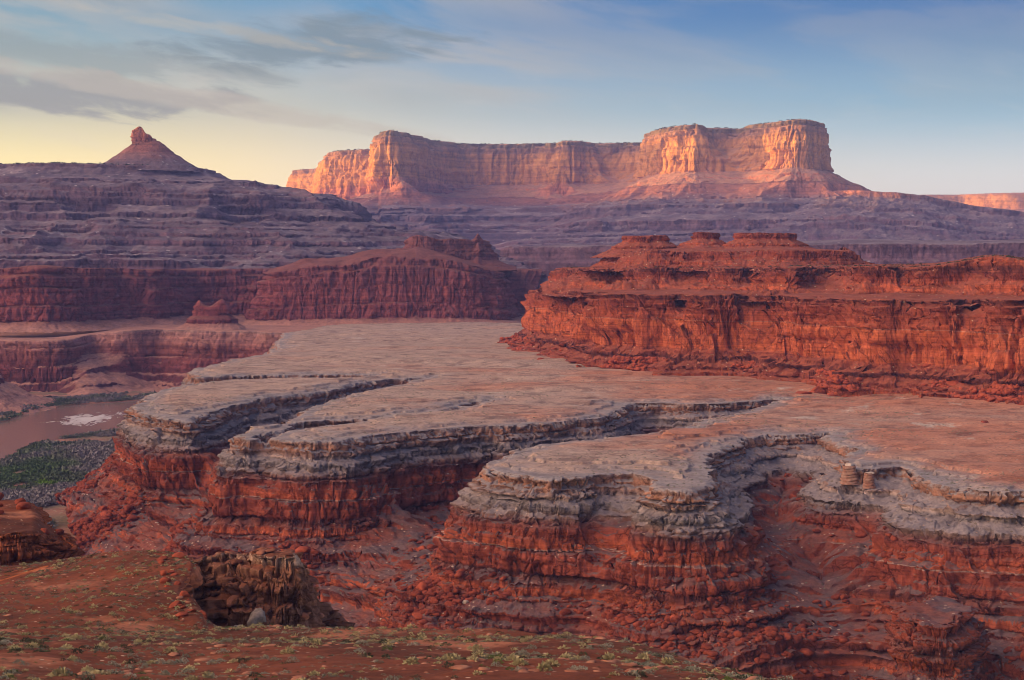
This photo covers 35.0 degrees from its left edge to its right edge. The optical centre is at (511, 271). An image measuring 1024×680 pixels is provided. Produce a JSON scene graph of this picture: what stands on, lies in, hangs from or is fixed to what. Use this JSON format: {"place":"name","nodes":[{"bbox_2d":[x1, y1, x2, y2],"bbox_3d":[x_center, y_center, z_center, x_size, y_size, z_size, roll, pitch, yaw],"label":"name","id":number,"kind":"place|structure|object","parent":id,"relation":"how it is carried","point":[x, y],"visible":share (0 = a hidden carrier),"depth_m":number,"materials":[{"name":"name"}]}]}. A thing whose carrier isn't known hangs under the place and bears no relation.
{"place":"outdoors","nodes":[
{"label":"outdoors","id":0,"kind":"place"},
{"bbox_2d":[0,375,57,413],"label":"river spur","id":1,"kind":"structure","parent":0,"point":[13,397],"depth_m":1419.87,"materials":[{"name":"stone"}]},
{"bbox_2d":[0,396,139,506],"bbox_3d":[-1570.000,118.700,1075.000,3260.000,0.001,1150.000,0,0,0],"label":"river","id":2,"kind":"structure","parent":0,"point":[52,424],"depth_m":1272.58,"materials":[{"name":"liquid"}]},
{"bbox_2d":[0,389,161,537],"bbox_3d":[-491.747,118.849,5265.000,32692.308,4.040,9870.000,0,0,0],"label":"canyon floor","id":3,"kind":"structure","parent":0,"point":[57,512],"depth_m":1136.23,"materials":[{"name":"soil"}]},
{"bbox_2d":[0,390,156,528],"bbox_3d":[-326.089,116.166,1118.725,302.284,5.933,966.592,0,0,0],"label":"riverside brush","id":4,"kind":"object","parent":3,"relation":"on","point":[51,467],"visible":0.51,"depth_m":998.66,"materials":[{"name":"green plant"}]},
{"bbox_2d":[0,321,328,396],"bbox_3d":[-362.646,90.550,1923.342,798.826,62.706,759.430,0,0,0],"label":"rim wall","id":5,"kind":"structure","parent":0,"point":[144,358],"depth_m":1659.50,"materials":[{"name":"brown stone"}]},
{"bbox_2d":[177,299,244,329],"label":"twin fin rock","id":6,"kind":"object","parent":5,"relation":"on","point":[217,315],"visible":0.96,"depth_m":1709.73,"materials":[{"name":"red stone"}]},
{"bbox_2d":[0,265,541,332],"bbox_3d":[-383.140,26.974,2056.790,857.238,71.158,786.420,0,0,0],"label":"maroon wall","id":7,"kind":"structure","parent":0,"point":[43,298],"depth_m":1812.41,"materials":[{"name":"red stone"}]},
{"bbox_2d":[0,163,543,274],"bbox_3d":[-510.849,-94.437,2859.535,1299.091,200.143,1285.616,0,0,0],"label":"ledge slope","id":8,"kind":"structure","parent":0,"point":[80,215],"depth_m":2589.97,"materials":[{"name":"purple stone"}]},
{"bbox_2d":[0,161,206,168],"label":"ridge top scrub","id":9,"kind":"object","parent":8,"relation":"on","point":[76,162],"visible":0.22,"depth_m":2899.81,"materials":[{"name":"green plant"}]},
{"bbox_2d":[104,126,198,171],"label":"rock spire","id":10,"kind":"object","parent":8,"relation":"on","point":[144,148],"visible":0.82,"depth_m":2970.19,"materials":[{"name":"brown stone"}]},
{"bbox_2d":[243,234,522,325],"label":"maroon butte","id":11,"kind":"object","parent":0,"point":[420,279],"visible":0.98,"depth_m":1861.78,"materials":[{"name":"red stone"}]},
{"bbox_2d":[0,550,794,679],"bbox_3d":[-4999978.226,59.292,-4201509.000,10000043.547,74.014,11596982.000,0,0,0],"label":"hillside","id":12,"kind":"structure","parent":0,"point":[43,665],"depth_m":141.43,"materials":[{"name":"soil"}]},
{"bbox_2d":[3,668,21,674],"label":"shrub","id":13,"kind":"object","parent":12,"relation":"on","point":[15,671],"visible":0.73,"depth_m":104.24,"materials":[{"name":"green plant"}]},
{"bbox_2d":[7,647,21,652],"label":"shrub","id":14,"kind":"object","parent":12,"relation":"on","point":[12,649],"visible":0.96,"depth_m":119.20,"materials":[{"name":"green plant"}]},
{"bbox_2d":[26,642,39,647],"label":"grass tuft","id":15,"kind":"object","parent":12,"relation":"on","point":[34,644],"visible":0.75,"depth_m":127.96,"materials":[{"name":"plant"}]},
{"bbox_2d":[0,499,85,565],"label":"rock ledge","id":16,"kind":"object","parent":12,"relation":"on","point":[24,538],"visible":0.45,"depth_m":266.88,"materials":[{"name":"stone"}]},
{"bbox_2d":[14,498,25,503],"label":"boulder","id":17,"kind":"object","parent":16,"relation":"on","point":[17,501],"visible":0.58,"depth_m":292.03,"materials":[{"name":"red stone"}]},
{"bbox_2d":[16,502,30,509],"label":"boulder","id":18,"kind":"object","parent":16,"relation":"on","point":[22,505],"visible":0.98,"depth_m":286.02,"materials":[{"name":"red stone"}]},
{"bbox_2d":[40,528,49,534],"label":"boulder","id":19,"kind":"object","parent":16,"relation":"on","point":[45,531],"visible":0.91,"depth_m":269.29,"materials":[{"name":"red stone"}]},
{"bbox_2d":[55,529,63,534],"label":"boulder","id":20,"kind":"object","parent":16,"relation":"on","point":[59,531],"visible":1,"depth_m":276.52,"materials":[{"name":"red stone"}]},
{"bbox_2d":[49,666,67,676],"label":"grass tuft","id":21,"kind":"object","parent":12,"relation":"on","point":[59,672],"visible":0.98,"depth_m":101.06,"materials":[{"name":"plant"}]},
{"bbox_2d":[70,633,81,639],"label":"grass tuft","id":22,"kind":"object","parent":12,"relation":"on","point":[77,636],"visible":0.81,"depth_m":150.19,"materials":[{"name":"plant"}]},
{"bbox_2d":[71,648,83,653],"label":"shrub","id":23,"kind":"object","parent":12,"relation":"on","point":[76,649],"visible":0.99,"depth_m":122.36,"materials":[{"name":"green plant"}]},
{"bbox_2d":[75,671,94,679],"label":"shrub","id":24,"kind":"object","parent":12,"relation":"on","point":[87,673],"visible":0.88,"depth_m":99.60,"materials":[{"name":"green plant"}]},
{"bbox_2d":[81,665,93,671],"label":"grass tuft","id":25,"kind":"object","parent":12,"relation":"on","point":[85,668],"visible":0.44,"depth_m":109.79,"materials":[{"name":"plant"}]},
{"bbox_2d":[91,670,103,674],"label":"grass tuft","id":26,"kind":"object","parent":12,"relation":"on","point":[97,671],"visible":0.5,"depth_m":104.16,"materials":[{"name":"plant"}]},
{"bbox_2d":[94,647,107,652],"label":"shrub","id":27,"kind":"object","parent":12,"relation":"on","point":[101,648],"visible":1,"depth_m":123.84,"materials":[{"name":"green plant"}]},
{"bbox_2d":[94,641,109,649],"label":"grass tuft","id":28,"kind":"object","parent":12,"relation":"on","point":[104,644],"visible":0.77,"depth_m":128.95,"materials":[{"name":"plant"}]},
{"bbox_2d":[120,664,134,669],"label":"shrub","id":29,"kind":"object","parent":12,"relation":"on","point":[130,666],"visible":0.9,"depth_m":113.56,"materials":[{"name":"green plant"}]},
{"bbox_2d":[133,659,147,664],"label":"shrub","id":30,"kind":"object","parent":12,"relation":"on","point":[142,662],"visible":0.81,"depth_m":117.69,"materials":[{"name":"green plant"}]},
{"bbox_2d":[157,556,167,560],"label":"boulder","id":31,"kind":"object","parent":12,"relation":"on","point":[162,558],"visible":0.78,"depth_m":220.18,"materials":[{"name":"red stone"}]},
{"bbox_2d":[159,577,170,583],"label":"boulder","id":32,"kind":"object","parent":12,"relation":"on","point":[163,580],"visible":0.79,"depth_m":203.81,"materials":[{"name":"red stone"}]},
{"bbox_2d":[161,659,175,664],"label":"shrub","id":33,"kind":"object","parent":12,"relation":"on","point":[171,662],"visible":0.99,"depth_m":118.94,"materials":[{"name":"green plant"}]},
{"bbox_2d":[163,646,178,652],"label":"grass tuft","id":34,"kind":"object","parent":12,"relation":"on","point":[169,648],"visible":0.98,"depth_m":126.93,"materials":[{"name":"plant"}]},
{"bbox_2d":[169,600,181,607],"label":"boulder","id":35,"kind":"object","parent":12,"relation":"on","point":[174,603],"visible":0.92,"depth_m":189.61,"materials":[{"name":"red stone"}]},
{"bbox_2d":[172,552,185,557],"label":"boulder","id":36,"kind":"object","parent":12,"relation":"on","point":[180,554],"visible":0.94,"depth_m":221.65,"materials":[{"name":"red stone"}]},
{"bbox_2d":[174,658,186,664],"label":"shrub","id":37,"kind":"object","parent":12,"relation":"on","point":[180,660],"visible":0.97,"depth_m":119.55,"materials":[{"name":"green plant"}]},
{"bbox_2d":[176,612,187,616],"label":"boulder","id":38,"kind":"object","parent":12,"relation":"on","point":[179,614],"visible":1,"depth_m":184.53,"materials":[{"name":"red stone"}]},
{"bbox_2d":[179,591,189,596],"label":"boulder","id":39,"kind":"object","parent":12,"relation":"on","point":[184,593],"visible":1,"depth_m":194.07,"materials":[{"name":"red stone"}]},
{"bbox_2d":[183,664,197,670],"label":"grass tuft","id":40,"kind":"object","parent":12,"relation":"on","point":[190,667],"visible":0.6,"depth_m":114.47,"materials":[{"name":"plant"}]},
{"bbox_2d":[184,675,199,679],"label":"grass tuft","id":41,"kind":"object","parent":12,"relation":"on","point":[193,677],"visible":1,"depth_m":99.01,"materials":[{"name":"plant"}]},
{"bbox_2d":[202,671,214,677],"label":"grass tuft","id":42,"kind":"object","parent":12,"relation":"on","point":[205,673],"visible":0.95,"depth_m":102.29,"materials":[{"name":"plant"}]},
{"bbox_2d":[206,659,220,664],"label":"shrub","id":43,"kind":"object","parent":12,"relation":"on","point":[210,661],"visible":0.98,"depth_m":118.02,"materials":[{"name":"green plant"}]},
{"bbox_2d":[247,608,265,625],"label":"boulder","id":44,"kind":"object","parent":12,"relation":"on","point":[257,616],"visible":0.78,"depth_m":205.08,"materials":[{"name":"grey stone"}]},
{"bbox_2d":[188,551,354,627],"bbox_3d":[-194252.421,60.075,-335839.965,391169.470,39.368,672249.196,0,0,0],"label":"rock outcrop","id":45,"kind":"object","parent":12,"relation":"on","point":[255,580],"visible":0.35,"depth_m":233.13,"materials":[{"name":"brown stone"}]},
{"bbox_2d":[226,595,238,606],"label":"boulder","id":46,"kind":"object","parent":45,"relation":"on","point":[229,603],"visible":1,"depth_m":230.88,"materials":[{"name":"brown stone"}]},
{"bbox_2d":[231,559,242,565],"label":"boulder","id":47,"kind":"object","parent":45,"relation":"on","point":[234,562],"visible":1,"depth_m":236.62,"materials":[{"name":"brown stone"}]},
{"bbox_2d":[256,548,266,554],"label":"boulder","id":48,"kind":"object","parent":45,"relation":"on","point":[261,552],"visible":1,"depth_m":235.04,"materials":[{"name":"brown stone"}]},
{"bbox_2d":[265,548,278,552],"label":"boulder","id":49,"kind":"object","parent":45,"relation":"on","point":[271,550],"visible":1,"depth_m":235.25,"materials":[{"name":"brown stone"}]},
{"bbox_2d":[302,612,309,619],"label":"boulder","id":50,"kind":"object","parent":45,"relation":"on","point":[305,616],"visible":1,"depth_m":231.35,"materials":[{"name":"brown stone"}]},
{"bbox_2d":[308,575,318,584],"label":"boulder","id":51,"kind":"object","parent":45,"relation":"on","point":[314,580],"visible":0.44,"depth_m":240.33,"materials":[{"name":"brown stone"}]},
{"bbox_2d":[280,646,294,653],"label":"grass tuft","id":52,"kind":"object","parent":12,"relation":"on","point":[290,649],"visible":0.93,"depth_m":125.28,"materials":[{"name":"plant"}]},
{"bbox_2d":[286,656,299,662],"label":"shrub","id":53,"kind":"object","parent":12,"relation":"on","point":[292,659],"visible":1,"depth_m":116.77,"materials":[{"name":"green plant"}]},
{"bbox_2d":[306,670,320,675],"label":"grass tuft","id":54,"kind":"object","parent":12,"relation":"on","point":[314,672],"visible":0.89,"depth_m":104.27,"materials":[{"name":"plant"}]},
{"bbox_2d":[309,638,323,644],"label":"grass tuft","id":55,"kind":"object","parent":12,"relation":"on","point":[315,641],"visible":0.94,"depth_m":135.95,"materials":[{"name":"plant"}]},
{"bbox_2d":[353,647,366,653],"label":"shrub","id":56,"kind":"object","parent":12,"relation":"on","point":[356,651],"visible":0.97,"depth_m":129.26,"materials":[{"name":"green plant"}]},
{"bbox_2d":[4,550,744,679],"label":"green scrub","id":57,"kind":"object","parent":12,"relation":"on","point":[228,626],"visible":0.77,"depth_m":171.20,"materials":[{"name":"green plant"}]},
{"bbox_2d":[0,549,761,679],"bbox_3d":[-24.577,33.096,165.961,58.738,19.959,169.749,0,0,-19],"label":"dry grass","id":58,"kind":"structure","parent":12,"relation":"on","point":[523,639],"depth_m":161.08,"materials":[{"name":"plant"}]},
{"bbox_2d":[3,559,766,679],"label":"hill stones","id":59,"kind":"object","parent":12,"relation":"on","point":[527,670],"visible":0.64,"depth_m":123.71,"materials":[{"name":"brown stone"}]},
{"bbox_2d":[0,550,772,679],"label":"dark scrub","id":60,"kind":"object","parent":12,"relation":"on","point":[435,637],"visible":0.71,"depth_m":163.60,"materials":[{"name":"green plant"}]},
{"bbox_2d":[383,675,398,679],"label":"shrub","id":61,"kind":"object","parent":12,"relation":"on","point":[390,678],"visible":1,"depth_m":101.05,"materials":[{"name":"green plant"}]},
{"bbox_2d":[0,550,792,679],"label":"sage scrub","id":62,"kind":"object","parent":12,"relation":"on","point":[231,637],"visible":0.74,"depth_m":164.05,"materials":[{"name":"green plant"}]},
{"bbox_2d":[402,656,419,663],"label":"grass tuft","id":63,"kind":"object","parent":12,"relation":"on","point":[406,661],"visible":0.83,"depth_m":112.64,"materials":[{"name":"plant"}]},
{"bbox_2d":[442,661,453,667],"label":"shrub","id":64,"kind":"object","parent":12,"relation":"on","point":[446,662],"visible":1,"depth_m":108.32,"materials":[{"name":"green plant"}]},
{"bbox_2d":[441,652,455,660],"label":"grass tuft","id":65,"kind":"object","parent":12,"relation":"on","point":[448,655],"visible":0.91,"depth_m":118.72,"materials":[{"name":"plant"}]},
{"bbox_2d":[466,655,478,661],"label":"grass tuft","id":66,"kind":"object","parent":12,"relation":"on","point":[474,658],"visible":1,"depth_m":112.60,"materials":[{"name":"plant"}]},
{"bbox_2d":[470,643,483,651],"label":"grass tuft","id":67,"kind":"object","parent":12,"relation":"on","point":[476,647],"visible":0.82,"depth_m":136.23,"materials":[{"name":"plant"}]},
{"bbox_2d":[471,649,484,656],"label":"grass tuft","id":68,"kind":"object","parent":12,"relation":"on","point":[481,653],"visible":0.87,"depth_m":130.03,"materials":[{"name":"plant"}]},
{"bbox_2d":[503,654,522,660],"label":"grass tuft","id":69,"kind":"object","parent":12,"relation":"on","point":[514,657],"visible":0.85,"depth_m":112.86,"materials":[{"name":"plant"}]},
{"bbox_2d":[509,658,528,665],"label":"grass tuft","id":70,"kind":"object","parent":12,"relation":"on","point":[517,662],"visible":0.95,"depth_m":110.69,"materials":[{"name":"plant"}]},
{"bbox_2d":[536,660,552,670],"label":"grass tuft","id":71,"kind":"object","parent":12,"relation":"on","point":[546,667],"visible":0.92,"depth_m":105.21,"materials":[{"name":"plant"}]},
{"bbox_2d":[543,658,560,666],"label":"grass tuft","id":72,"kind":"object","parent":12,"relation":"on","point":[553,662],"visible":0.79,"depth_m":110.04,"materials":[{"name":"plant"}]},
{"bbox_2d":[558,651,570,657],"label":"grass tuft","id":73,"kind":"object","parent":12,"relation":"on","point":[566,655],"visible":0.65,"depth_m":119.32,"materials":[{"name":"plant"}]},
{"bbox_2d":[602,651,614,659],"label":"grass tuft","id":74,"kind":"object","parent":12,"relation":"on","point":[608,655],"visible":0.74,"depth_m":118.15,"materials":[{"name":"plant"}]},
{"bbox_2d":[624,669,640,676],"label":"shrub","id":75,"kind":"object","parent":12,"relation":"on","point":[633,671],"visible":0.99,"depth_m":100.95,"materials":[{"name":"green plant"}]},
{"bbox_2d":[635,651,649,659],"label":"grass tuft","id":76,"kind":"object","parent":12,"relation":"on","point":[643,655],"visible":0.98,"depth_m":134.23,"materials":[{"name":"plant"}]},
{"bbox_2d":[661,657,672,664],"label":"grass tuft","id":77,"kind":"object","parent":12,"relation":"on","point":[665,660],"visible":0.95,"depth_m":131.95,"materials":[{"name":"plant"}]},
{"bbox_2d":[0,0,1023,194],"label":"sky","id":78,"kind":"structure","parent":0,"point":[918,97],"materials":[{"name":"blue"}]},
{"bbox_2d":[58,322,1023,679],"bbox_3d":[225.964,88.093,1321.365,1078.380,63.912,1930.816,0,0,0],"label":"rock bench","id":79,"kind":"object","parent":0,"point":[352,502],"visible":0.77,"depth_m":558.41,"materials":[{"name":"stone"}]},
{"bbox_2d":[126,515,138,521],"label":"boulder","id":80,"kind":"object","parent":79,"relation":"on","point":[131,518],"visible":1,"depth_m":644.45,"materials":[{"name":"red stone"}]},
{"bbox_2d":[54,456,1023,678],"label":"talus rubble","id":81,"kind":"object","parent":79,"relation":"on","point":[622,619],"visible":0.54,"depth_m":450.94,"materials":[{"name":"red stone"}]},
{"bbox_2d":[123,505,134,511],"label":"boulder","id":82,"kind":"object","parent":81,"relation":"on","point":[128,508],"visible":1,"depth_m":649.30,"materials":[{"name":"red stone"}]},
{"bbox_2d":[295,546,309,553],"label":"boulder","id":83,"kind":"object","parent":81,"relation":"on","point":[305,549],"visible":0.77,"depth_m":552.14,"materials":[{"name":"red stone"}]},
{"bbox_2d":[412,611,421,619],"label":"boulder","id":84,"kind":"object","parent":81,"relation":"on","point":[417,615],"visible":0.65,"depth_m":469.68,"materials":[{"name":"red stone"}]},
{"bbox_2d":[416,582,427,590],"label":"boulder","id":85,"kind":"object","parent":81,"relation":"on","point":[422,586],"visible":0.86,"depth_m":480.52,"materials":[{"name":"red stone"}]},
{"bbox_2d":[653,553,660,560],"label":"boulder","id":86,"kind":"object","parent":81,"relation":"on","point":[656,555],"visible":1,"depth_m":443.77,"materials":[{"name":"red stone"}]},
{"bbox_2d":[135,323,1022,488],"bbox_3d":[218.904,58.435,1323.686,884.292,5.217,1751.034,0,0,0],"label":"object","id":87,"kind":"object","parent":79,"relation":"on","point":[574,407],"visible":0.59,"depth_m":732.86,"materials":[{"name":"green plant"}]},
{"bbox_2d":[749,623,757,630],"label":"boulder","id":88,"kind":"object","parent":79,"relation":"on","point":[755,625],"visible":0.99,"depth_m":428.46,"materials":[{"name":"red stone"}]},
{"bbox_2d":[497,335,1023,401],"bbox_3d":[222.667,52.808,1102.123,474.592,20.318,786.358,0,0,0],"label":"butte rubble","id":89,"kind":"object","parent":79,"relation":"on","point":[838,378],"visible":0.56,"depth_m":797.09,"materials":[{"name":"red stone"}]},
{"bbox_2d":[814,388,826,393],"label":"boulder","id":90,"kind":"object","parent":89,"relation":"on","point":[820,391],"visible":0.64,"depth_m":795.41,"materials":[{"name":"red stone"}]},
{"bbox_2d":[946,380,958,384],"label":"boulder","id":91,"kind":"object","parent":89,"relation":"on","point":[953,382],"visible":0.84,"depth_m":764.95,"materials":[{"name":"red stone"}]},
{"bbox_2d":[499,232,1023,403],"bbox_3d":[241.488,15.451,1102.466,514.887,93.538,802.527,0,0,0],"label":"red butte","id":92,"kind":"object","parent":79,"relation":"on","point":[880,329],"visible":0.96,"depth_m":937.50,"materials":[{"name":"red stone"}]},
{"bbox_2d":[571,254,1023,268],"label":"butte top scrub","id":93,"kind":"object","parent":92,"relation":"on","point":[878,264],"visible":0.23,"depth_m":1022.15,"materials":[{"name":"green plant"}]},
{"bbox_2d":[796,391,811,393],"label":"boulder","id":94,"kind":"object","parent":79,"relation":"on","point":[801,392],"visible":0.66,"depth_m":784.86,"materials":[{"name":"red stone"}]},
{"bbox_2d":[840,594,847,599],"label":"boulder","id":95,"kind":"object","parent":79,"relation":"on","point":[843,596],"visible":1,"depth_m":445.80,"materials":[{"name":"red stone"}]},
{"bbox_2d":[840,463,858,484],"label":"rock pillar","id":96,"kind":"object","parent":79,"relation":"on","point":[849,475],"visible":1,"depth_m":497.05,"materials":[{"name":"stone"}]},
{"bbox_2d":[863,472,875,488],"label":"rock pillar","id":97,"kind":"object","parent":79,"relation":"on","point":[868,481],"visible":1,"depth_m":493.75,"materials":[{"name":"stone"}]},
{"bbox_2d":[884,595,990,679],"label":"rock buttress","id":98,"kind":"object","parent":79,"relation":"on","point":[938,638],"visible":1,"depth_m":379.54,"materials":[{"name":"brown stone"}]},
{"bbox_2d":[286,119,1023,249],"bbox_3d":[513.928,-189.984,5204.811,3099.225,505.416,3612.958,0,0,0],"label":"great mesa","id":99,"kind":"structure","parent":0,"point":[678,184],"depth_m":4761.48,"materials":[{"name":"brown stone"}]},
{"bbox_2d":[300,118,806,169],"bbox_3d":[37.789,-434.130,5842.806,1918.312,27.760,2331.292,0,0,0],"label":"mesa top scrub","id":100,"kind":"object","parent":99,"relation":"on","point":[582,140],"visible":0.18,"depth_m":5461.98,"materials":[{"name":"green plant"}]},
{"bbox_2d":[499,239,1023,288],"bbox_3d":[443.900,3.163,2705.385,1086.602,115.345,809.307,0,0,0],"label":"purple wall","id":101,"kind":"structure","parent":0,"point":[546,259],"depth_m":2492.44,"materials":[{"name":"purple stone"}]},
{"bbox_2d":[926,193,1023,211],"bbox_3d":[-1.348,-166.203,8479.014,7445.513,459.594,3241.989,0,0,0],"label":"distant plateau","id":102,"kind":"structure","parent":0,"point":[1012,201],"depth_m":8134.01,"materials":[{"name":"orange stone"}]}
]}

